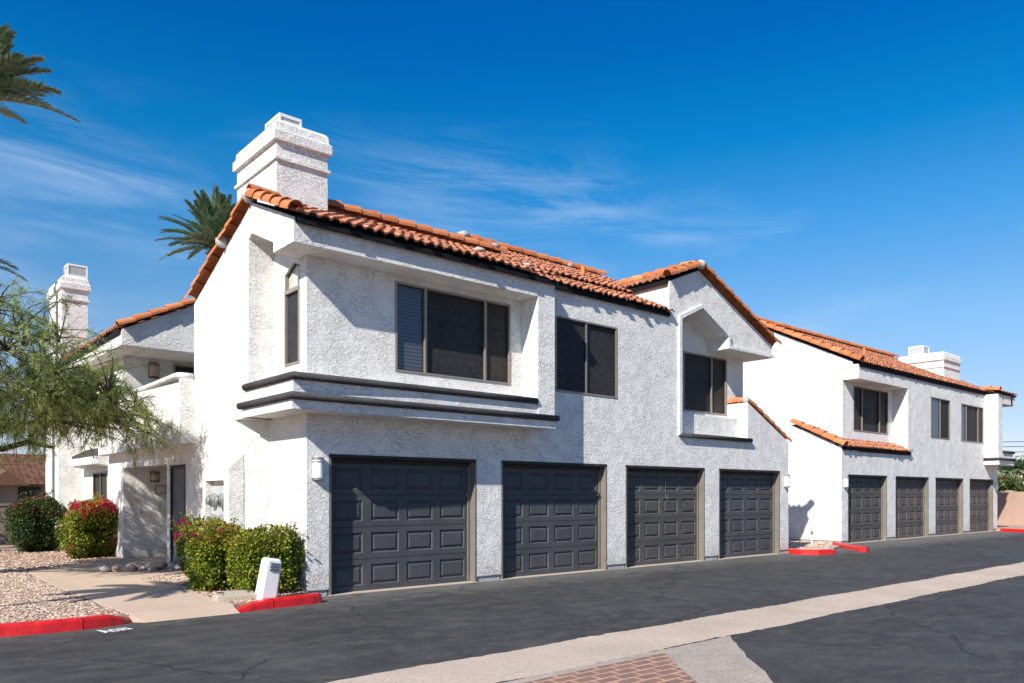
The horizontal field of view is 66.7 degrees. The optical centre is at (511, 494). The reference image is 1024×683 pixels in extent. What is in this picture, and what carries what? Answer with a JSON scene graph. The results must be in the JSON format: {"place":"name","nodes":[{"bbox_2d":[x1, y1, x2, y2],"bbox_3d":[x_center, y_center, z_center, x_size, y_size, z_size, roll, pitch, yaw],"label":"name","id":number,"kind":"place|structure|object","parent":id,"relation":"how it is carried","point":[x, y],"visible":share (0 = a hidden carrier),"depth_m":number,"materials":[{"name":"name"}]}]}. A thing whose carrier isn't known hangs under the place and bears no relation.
{"place":"outdoors","nodes":[
{"label":"outdoors","id":0,"kind":"place"},
{"bbox_2d":[0,453,45,502],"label":"brown house","id":1,"kind":"structure","parent":0,"point":[17,479],"depth_m":48.87,"materials":[{"name":"brown tile"}]},
{"bbox_2d":[18,487,40,499],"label":"window","id":2,"kind":"structure","parent":1,"relation":"in","point":[20,489],"depth_m":48.57,"materials":[{"name":"black glass"}]},
{"bbox_2d":[27,556,230,613],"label":"walkway","id":3,"kind":"structure","parent":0,"point":[129,592],"depth_m":11.78,"materials":[{"name":"concrete"}]},
{"bbox_2d":[100,566,110,571],"bbox_3d":[-7.368,1.350,14.113,0.144,0.121,0.203,0,0,2],"label":"river stone","id":4,"kind":"object","parent":3,"relation":"on","point":[105,569],"visible":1,"depth_m":14.05,"materials":[{"name":"grey stone"}]},
{"bbox_2d":[111,565,120,569],"bbox_3d":[-7.162,1.320,14.076,0.152,0.092,0.114,0,0,-41],"label":"river stone","id":5,"kind":"object","parent":3,"relation":"on","point":[116,567],"visible":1,"depth_m":14.04,"materials":[{"name":"grey stone"}]},
{"bbox_2d":[173,565,180,569],"bbox_3d":[-6.208,1.350,14.434,0.158,0.094,0.112,0,0,-16],"label":"river stone","id":6,"kind":"object","parent":3,"relation":"on","point":[176,567],"visible":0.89,"depth_m":14.39,"materials":[{"name":"grey stone"}]},
{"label":"river stone","id":7,"kind":"object","parent":3,"relation":"on","visible":0},
{"bbox_2d":[168,562,175,567],"bbox_3d":[-6.377,1.320,14.603,0.172,0.126,0.196,0,0,-41],"label":"river stone","id":8,"kind":"object","parent":7,"relation":"on","point":[171,564],"visible":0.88,"depth_m":14.53,"materials":[{"name":"grey stone"}]},
{"bbox_2d":[127,604,239,622],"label":"walkway ramp","id":9,"kind":"structure","parent":0,"point":[177,614],"depth_m":9.54,"materials":[{"name":"concrete"}]},
{"bbox_2d":[0,532,1023,682],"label":"road","id":10,"kind":"structure","parent":0,"point":[972,634],"depth_m":8.86,"materials":[{"name":"grey asphalt"}]},
{"bbox_2d":[0,617,82,636],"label":"kerb","id":11,"kind":"structure","parent":10,"relation":"on","point":[9,629],"depth_m":8.46,"materials":[{"name":"red paint"}]},
{"bbox_2d":[81,614,132,629],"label":"kerb","id":12,"kind":"structure","parent":10,"relation":"on","point":[97,621],"depth_m":8.88,"materials":[{"name":"red paint"}]},
{"bbox_2d":[97,627,131,632],"bbox_3d":[-4.452,1.505,8.680,0.270,0.001,0.317,0,0,31],"label":"painted writing","id":13,"kind":"object","parent":10,"relation":"on","point":[122,628],"visible":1,"depth_m":8.63,"materials":[{"name":"white paint"}]},
{"bbox_2d":[236,598,273,612],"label":"kerb","id":14,"kind":"structure","parent":10,"relation":"on","point":[263,604],"depth_m":10.20,"materials":[{"name":"red paint"}]},
{"bbox_2d":[272,593,322,607],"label":"kerb","id":15,"kind":"structure","parent":10,"relation":"on","point":[297,600],"depth_m":10.59,"materials":[{"name":"red paint"}]},
{"bbox_2d":[503,636,772,682],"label":"concrete apron","id":16,"kind":"object","parent":10,"relation":"on","point":[722,660],"visible":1,"depth_m":6.92,"materials":[{"name":"grey concrete"}]},
{"bbox_2d":[524,653,696,682],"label":"brick paving","id":17,"kind":"structure","parent":16,"relation":"on","point":[661,668],"depth_m":6.48,"materials":[{"name":"red brick"}]},
{"bbox_2d":[328,562,1023,682],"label":"concrete gutter","id":18,"kind":"object","parent":10,"relation":"on","point":[536,660],"visible":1,"depth_m":8.21,"materials":[{"name":"beige concrete"}]},
{"bbox_2d":[788,548,837,554],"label":"kerb","id":19,"kind":"structure","parent":10,"relation":"on","point":[811,551],"depth_m":19.64,"materials":[{"name":"red paint"}]},
{"bbox_2d":[832,542,868,551],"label":"kerb","id":20,"kind":"structure","parent":10,"relation":"on","point":[854,547],"depth_m":21.27,"materials":[{"name":"red paint"}]},
{"bbox_2d":[997,490,1023,524],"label":"perimeter wall","id":21,"kind":"structure","parent":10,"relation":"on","point":[1010,507],"depth_m":37.01,"materials":[{"name":"beige paint"}]},
{"bbox_2d":[1000,528,1023,532],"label":"kerb","id":22,"kind":"structure","parent":10,"relation":"on","point":[1011,530],"depth_m":31.62,"materials":[{"name":"red paint"}]},
{"bbox_2d":[0,0,1023,482],"label":"sky","id":23,"kind":"structure","parent":0,"point":[851,170],"materials":[{"name":"blue"}]},
{"bbox_2d":[852,531,1002,544],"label":"curb","id":24,"kind":"structure","parent":0,"point":[923,538],"depth_m":26.91,"materials":[{"name":"concrete"}]},
{"bbox_2d":[1002,441,1023,446],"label":"power line","id":25,"kind":"object","parent":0,"point":[1014,446],"visible":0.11,"depth_m":56.96,"materials":[{"name":"black paint"}]},
{"bbox_2d":[1013,455,1023,483],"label":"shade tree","id":26,"kind":"object","parent":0,"point":[1022,481],"visible":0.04,"depth_m":72.55,"materials":[{"name":"green plant"}]},
{"label":"ground","id":27,"kind":"structure","parent":0,"visible":0},
{"bbox_2d":[0,544,128,622],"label":"gravel bed","id":28,"kind":"object","parent":27,"relation":"on","point":[5,547],"visible":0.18,"depth_m":14.55,"materials":[{"name":"beige gravel"}]},
{"bbox_2d":[0,503,12,543],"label":"block wall","id":29,"kind":"structure","parent":28,"relation":"on","point":[4,538],"depth_m":22.43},
{"bbox_2d":[0,259,27,319],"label":"date palm","id":30,"kind":"object","parent":28,"relation":"on","point":[12,266],"visible":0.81,"depth_m":21.64,"materials":[{"name":"green plant"}]},
{"bbox_2d":[0,489,68,552],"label":"bougainvillea bush","id":31,"kind":"object","parent":28,"relation":"on","point":[30,523],"visible":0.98,"depth_m":19.17,"materials":[{"name":"green plant"}]},
{"bbox_2d":[0,23,82,125],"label":"date palm","id":32,"kind":"object","parent":28,"relation":"on","point":[13,66],"visible":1,"depth_m":18.90,"materials":[{"name":"green plant"}]},
{"bbox_2d":[54,492,117,558],"bbox_3d":[-9.521,0.779,17.695,1.620,1.704,1.536,0,0,-41],"label":"bougainvillea bush","id":33,"kind":"object","parent":28,"relation":"on","point":[89,525],"visible":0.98,"depth_m":17.39,"materials":[{"name":"green plant"}]},
{"bbox_2d":[0,273,191,474],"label":"mesquite tree","id":34,"kind":"object","parent":28,"relation":"on","point":[59,401],"visible":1,"depth_m":12.35,"materials":[{"name":"green plant"}]},
{"bbox_2d":[154,185,235,259],"bbox_3d":[-14.024,-6.553,36.959,5.527,16.150,5.492,0,0,-41],"label":"date palm","id":35,"kind":"object","parent":27,"relation":"on","point":[212,216],"visible":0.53,"depth_m":35.90,"materials":[{"name":"green plant"}]},
{"bbox_2d":[150,574,308,607],"bbox_3d":[-4.659,1.474,12.182,1.400,0.112,4.580,0,0,-41],"label":"gravel bed beside wall","id":36,"kind":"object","parent":27,"relation":"on","point":[238,604],"visible":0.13,"depth_m":10.30,"materials":[{"name":"beige gravel"}]},
{"bbox_2d":[169,509,248,592],"bbox_3d":[-4.516,0.938,11.745,1.033,1.458,1.194,0,0,-41],"label":"bougainvillea bush","id":37,"kind":"object","parent":36,"relation":"on","point":[203,566],"visible":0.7,"depth_m":11.49,"materials":[{"name":"green plant"}]},
{"bbox_2d":[212,592,223,600],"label":"edging block","id":38,"kind":"structure","parent":36,"relation":"on","point":[214,596],"depth_m":10.30,"materials":[{"name":"beige concrete"}]},
{"bbox_2d":[213,590,254,594],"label":"edging block","id":39,"kind":"structure","parent":36,"relation":"on","point":[236,592],"depth_m":10.69,"materials":[{"name":"beige concrete"}]},
{"bbox_2d":[217,593,257,601],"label":"edging block","id":40,"kind":"structure","parent":36,"relation":"on","point":[234,597],"depth_m":10.33,"materials":[{"name":"beige concrete"}]},
{"bbox_2d":[220,522,307,593],"bbox_3d":[-3.647,1.001,11.348,1.212,1.258,1.217,0,0,-41],"label":"bougainvillea bush","id":41,"kind":"object","parent":36,"relation":"on","point":[245,553],"visible":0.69,"depth_m":11.05,"materials":[{"name":"green plant"}]},
{"bbox_2d":[255,557,281,599],"bbox_3d":[-3.283,1.141,10.534,0.250,0.565,0.203,12,-6,-40],"label":"utility pedestal","id":42,"kind":"object","parent":36,"relation":"on","point":[267,586],"visible":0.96,"depth_m":10.46,"materials":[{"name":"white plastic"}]},
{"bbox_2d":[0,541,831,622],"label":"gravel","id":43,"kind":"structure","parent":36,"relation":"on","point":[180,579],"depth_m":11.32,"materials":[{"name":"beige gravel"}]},
{"bbox_2d":[13,553,304,599],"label":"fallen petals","id":44,"kind":"object","parent":43,"relation":"on","point":[98,556],"visible":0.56,"depth_m":16.20,"materials":[{"name":"plant"}]},
{"bbox_2d":[46,112,791,596],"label":"apartment building","id":45,"kind":"structure","parent":27,"relation":"on","point":[366,400],"depth_m":13.62,"materials":[{"name":"white paint"}]},
{"bbox_2d":[93,471,106,498],"bbox_3d":[-10.183,0.020,19.289,0.072,1.172,1.392,0,0,-41],"label":"window","id":46,"kind":"structure","parent":45,"relation":"in","point":[99,478],"depth_m":19.25,"materials":[{"name":"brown glass"}]},
{"bbox_2d":[170,464,185,569],"bbox_3d":[-6.180,0.421,14.495,0.120,1.958,0.846,0,0,-41],"label":"side door","id":47,"kind":"structure","parent":45,"relation":"in","point":[177,473],"depth_m":14.62,"materials":[{"name":"black"}]},
{"bbox_2d":[173,364,193,373],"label":"window","id":48,"kind":"structure","parent":45,"relation":"in","point":[176,368],"depth_m":18.07,"materials":[{"name":"black glass"}]},
{"bbox_2d":[284,263,299,366],"bbox_3d":[-3.288,-2.730,11.747,0.092,1.550,0.504,0,0,-41],"label":"tall window","id":49,"kind":"structure","parent":45,"relation":"in","point":[292,281],"depth_m":11.78,"materials":[{"name":"black glass"}]},
{"bbox_2d":[331,462,466,592],"bbox_3d":[-1.798,0.479,12.656,2.670,2.038,0.082,0,0,-41],"label":"garage door","id":50,"kind":"structure","parent":45,"relation":"in","point":[393,525],"depth_m":12.56,"materials":[{"name":"grey paint"}]},
{"bbox_2d":[395,281,510,384],"bbox_3d":[-0.964,-2.680,13.158,2.402,1.432,0.092,0,0,-41],"label":"window","id":51,"kind":"structure","parent":45,"relation":"in","point":[440,333],"depth_m":13.13,"materials":[{"name":"black glass"}]},
{"bbox_2d":[503,468,597,577],"bbox_3d":[0.726,0.479,14.835,2.640,2.038,0.082,0,0,-41],"label":"garage door","id":52,"kind":"structure","parent":45,"relation":"in","point":[550,516],"depth_m":14.77,"materials":[{"name":"grey paint"}]},
{"bbox_2d":[555,315,616,398],"bbox_3d":[1.454,-2.670,15.232,1.732,1.432,0.072,0,0,-41],"label":"window","id":53,"kind":"structure","parent":45,"relation":"in","point":[585,351],"depth_m":15.19,"materials":[{"name":"black glass"}]},
{"bbox_2d":[627,471,696,566],"bbox_3d":[3.231,0.479,16.998,2.600,2.038,0.082,0,0,-41],"label":"garage door","id":54,"kind":"structure","parent":45,"relation":"in","point":[659,530],"depth_m":16.97,"materials":[{"name":"paint"}]},
{"bbox_2d":[683,351,726,415],"bbox_3d":[4.632,-2.660,18.743,1.752,1.392,0.092,0,0,-41],"label":"window","id":55,"kind":"structure","parent":45,"relation":"in","point":[704,376],"depth_m":18.77,"materials":[{"name":"black glass"}]},
{"bbox_2d":[720,474,772,557],"bbox_3d":[5.691,0.479,19.122,2.540,2.038,0.082,0,0,-41],"label":"garage door","id":56,"kind":"structure","parent":45,"relation":"in","point":[746,501],"depth_m":19.12,"materials":[{"name":"grey paint"}]},
{"bbox_2d":[787,540,839,552],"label":"gravel island","id":57,"kind":"structure","parent":27,"relation":"on","point":[833,547],"depth_m":21.99,"materials":[{"name":"beige gravel"}]},
{"bbox_2d":[810,531,813,544],"bbox_3d":[8.627,1.250,22.386,0.110,0.420,0.060,0,0,-41],"label":"standpipe","id":58,"kind":"object","parent":57,"relation":"on","point":[811,533],"visible":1,"depth_m":22.37,"materials":[{"name":"white metal"}]},
{"bbox_2d":[743,317,1016,543],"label":"apartment building","id":59,"kind":"structure","parent":27,"relation":"on","point":[884,446],"depth_m":26.52,"materials":[{"name":"white paint"}]},
{"bbox_2d":[849,478,880,542],"bbox_3d":[11.220,0.469,24.953,2.590,2.058,0.082,0,0,-41],"label":"garage door","id":60,"kind":"structure","parent":59,"relation":"in","point":[864,494],"depth_m":25.01,"materials":[{"name":"paint"}]},
{"bbox_2d":[853,386,887,434],"bbox_3d":[12.017,-2.815,26.110,2.542,1.462,0.092,0,0,-41],"label":"window","id":61,"kind":"structure","parent":59,"relation":"in","point":[870,406],"depth_m":26.16,"materials":[{"name":"brown glass"}]},
{"bbox_2d":[896,480,922,538],"bbox_3d":[13.767,0.469,27.152,2.600,2.058,0.082,0,0,-41],"label":"garage door","id":62,"kind":"structure","parent":59,"relation":"in","point":[909,493],"depth_m":27.21,"materials":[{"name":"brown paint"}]},
{"bbox_2d":[931,397,949,439],"bbox_3d":[15.725,-2.800,28.618,1.772,1.472,0.082,0,0,-41],"label":"window","id":63,"kind":"structure","parent":59,"relation":"in","point":[940,408],"depth_m":28.59,"materials":[{"name":"black glass"}]},
{"bbox_2d":[936,481,957,534],"bbox_3d":[16.276,0.469,29.319,2.550,2.058,0.082,0,0,-41],"label":"garage door","id":64,"kind":"structure","parent":59,"relation":"in","point":[946,491],"depth_m":29.41,"materials":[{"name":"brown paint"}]},
{"bbox_2d":[961,403,983,443],"bbox_3d":[18.124,-2.795,30.690,2.352,1.442,0.082,0,0,-41],"label":"window","id":65,"kind":"structure","parent":59,"relation":"in","point":[972,417],"depth_m":30.81,"materials":[{"name":"black glass"}]},
{"bbox_2d":[970,482,987,531],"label":"garage door","id":66,"kind":"structure","parent":59,"relation":"in","point":[978,490],"depth_m":31.59,"materials":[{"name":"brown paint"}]},
{"bbox_2d":[997,476,1012,491],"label":"shade tree","id":67,"kind":"object","parent":27,"relation":"on","point":[1001,485],"visible":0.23,"depth_m":54.17,"materials":[{"name":"green plant"}]},
{"bbox_2d":[997,466,1016,476],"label":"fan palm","id":68,"kind":"object","parent":27,"relation":"on","point":[1004,468],"visible":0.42,"depth_m":59.03,"materials":[{"name":"green plant"}]},
{"bbox_2d":[996,525,1023,530],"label":"gravel strip","id":69,"kind":"object","parent":27,"relation":"on","point":[999,527],"visible":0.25,"depth_m":35.15,"materials":[{"name":"beige gravel"}]},
{"bbox_2d":[998,474,1023,491],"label":"shade tree","id":70,"kind":"object","parent":27,"relation":"on","point":[1017,484],"visible":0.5,"depth_m":53.64,"materials":[{"name":"green plant"}]},
{"bbox_2d":[1005,457,1023,478],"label":"fan palm","id":71,"kind":"object","parent":27,"relation":"on","point":[1018,465],"visible":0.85,"depth_m":56.69,"materials":[{"name":"green plant"}]},
{"bbox_3d":[-7.019,1.380,14.281,0.163,0.095,0.116,0,0,-41],"label":"river stone","id":72,"kind":"object","parent":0,"visible":0},
{"bbox_2d":[125,564,134,569],"bbox_3d":[-6.992,1.320,14.258,0.152,0.112,0.173,0,0,-41],"label":"river stone","id":73,"kind":"object","parent":72,"relation":"on","point":[130,566],"visible":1,"depth_m":14.21,"materials":[{"name":"grey stone"}]},
{"bbox_3d":[-7.209,1.350,14.229,0.196,0.112,0.139,0,0,-41],"label":"river stone","id":74,"kind":"object","parent":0,"visible":0},
{"bbox_2d":[111,565,123,571],"bbox_3d":[-7.199,1.350,14.214,0.226,0.134,0.160,0,0,-7],"label":"river stone","id":75,"kind":"object","parent":74,"relation":"on","point":[121,569],"visible":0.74,"depth_m":14.17,"materials":[{"name":"grey stone"}]}
]}

